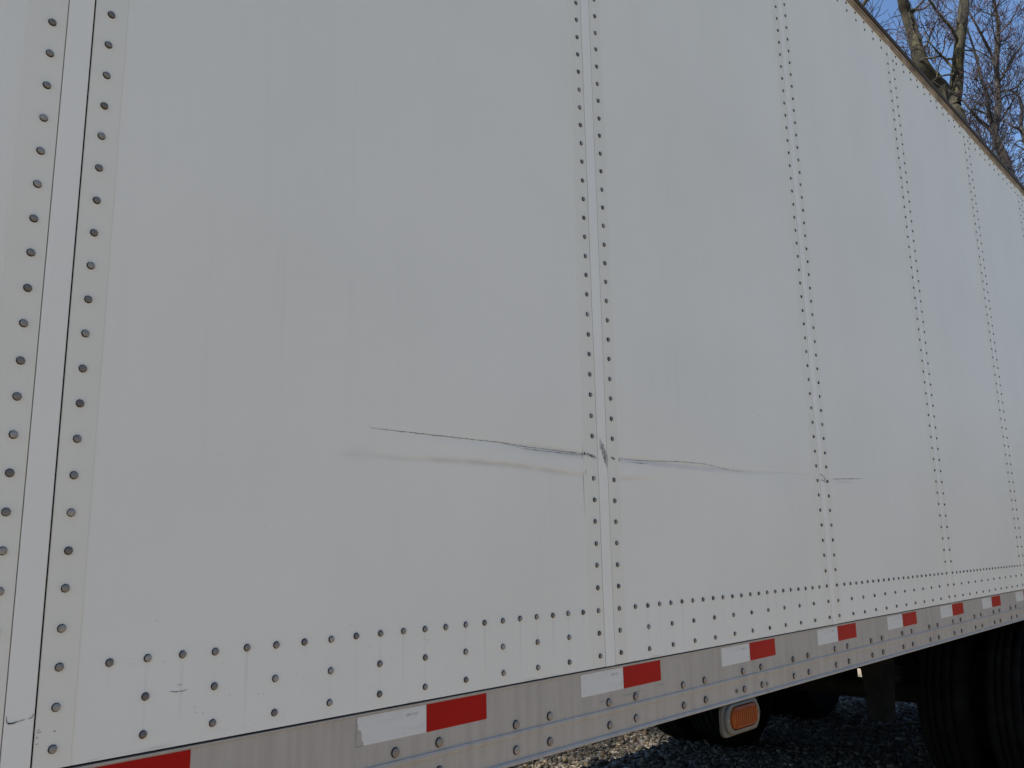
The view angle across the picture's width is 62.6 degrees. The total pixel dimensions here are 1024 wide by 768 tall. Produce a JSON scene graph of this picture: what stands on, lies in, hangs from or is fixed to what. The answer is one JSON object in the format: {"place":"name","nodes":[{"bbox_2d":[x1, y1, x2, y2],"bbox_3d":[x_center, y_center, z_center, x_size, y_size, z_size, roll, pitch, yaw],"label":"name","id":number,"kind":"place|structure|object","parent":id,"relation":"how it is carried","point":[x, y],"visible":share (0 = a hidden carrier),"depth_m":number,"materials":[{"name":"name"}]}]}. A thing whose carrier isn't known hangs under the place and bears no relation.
{"place":"outdoors","nodes":[
{"label":"outdoors","id":0,"kind":"place"},
{"bbox_2d":[508,668,935,767],"bbox_3d":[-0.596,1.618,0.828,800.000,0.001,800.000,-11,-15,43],"label":"ground","id":1,"kind":"structure","parent":0,"point":[779,763],"depth_m":5.93,"materials":[{"name":"grey gravel"}]},
{"bbox_2d":[0,0,1023,767],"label":"semi trailer","id":2,"kind":"object","parent":1,"relation":"on","point":[448,382],"visible":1,"depth_m":1.77,"materials":[{"name":"white paint"}]},
{"bbox_2d":[861,0,901,42],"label":"slender tree","id":3,"kind":"object","parent":1,"relation":"on","point":[870,7],"visible":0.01,"depth_m":22.64,"materials":[{"name":"plant"}]},
{"bbox_2d":[862,0,1022,121],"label":"forked tree","id":4,"kind":"object","parent":1,"relation":"on","point":[952,92],"visible":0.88,"depth_m":12.89,"materials":[{"name":"brown plant"}]},
{"bbox_2d":[915,0,1023,175],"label":"double stemmed tree","id":5,"kind":"object","parent":1,"relation":"on","point":[994,57],"visible":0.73,"depth_m":18.97,"materials":[{"name":"brown plant"}]},
{"bbox_2d":[962,70,1023,183],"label":"slender tree","id":6,"kind":"object","parent":1,"relation":"on","point":[1002,137],"visible":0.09,"depth_m":18.51,"materials":[{"name":"brown plant"}]},
{"bbox_2d":[967,103,1023,185],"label":"slender tree","id":7,"kind":"object","parent":1,"relation":"on","point":[1008,150],"visible":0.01,"depth_m":28.05,"materials":[{"name":"plant"}]},
{"bbox_2d":[968,68,1023,183],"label":"slender tree","id":8,"kind":"object","parent":1,"relation":"on","point":[1003,134],"depth_m":26.79,"materials":[{"name":"plant"}]},
{"bbox_2d":[974,10,1023,148],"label":"leaning tree","id":9,"kind":"object","parent":1,"relation":"on","point":[1021,127],"visible":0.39,"depth_m":21.98,"materials":[{"name":"plant"}]},
{"bbox_2d":[1008,153,1023,181],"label":"slender tree","id":10,"kind":"object","parent":1,"relation":"on","point":[1018,170],"visible":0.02,"depth_m":41.48,"materials":[{"name":"plant"}]},
{"bbox_2d":[859,0,1023,182],"label":"sky","id":11,"kind":"structure","parent":0,"point":[887,6],"materials":[{"name":"blue"}]}
]}

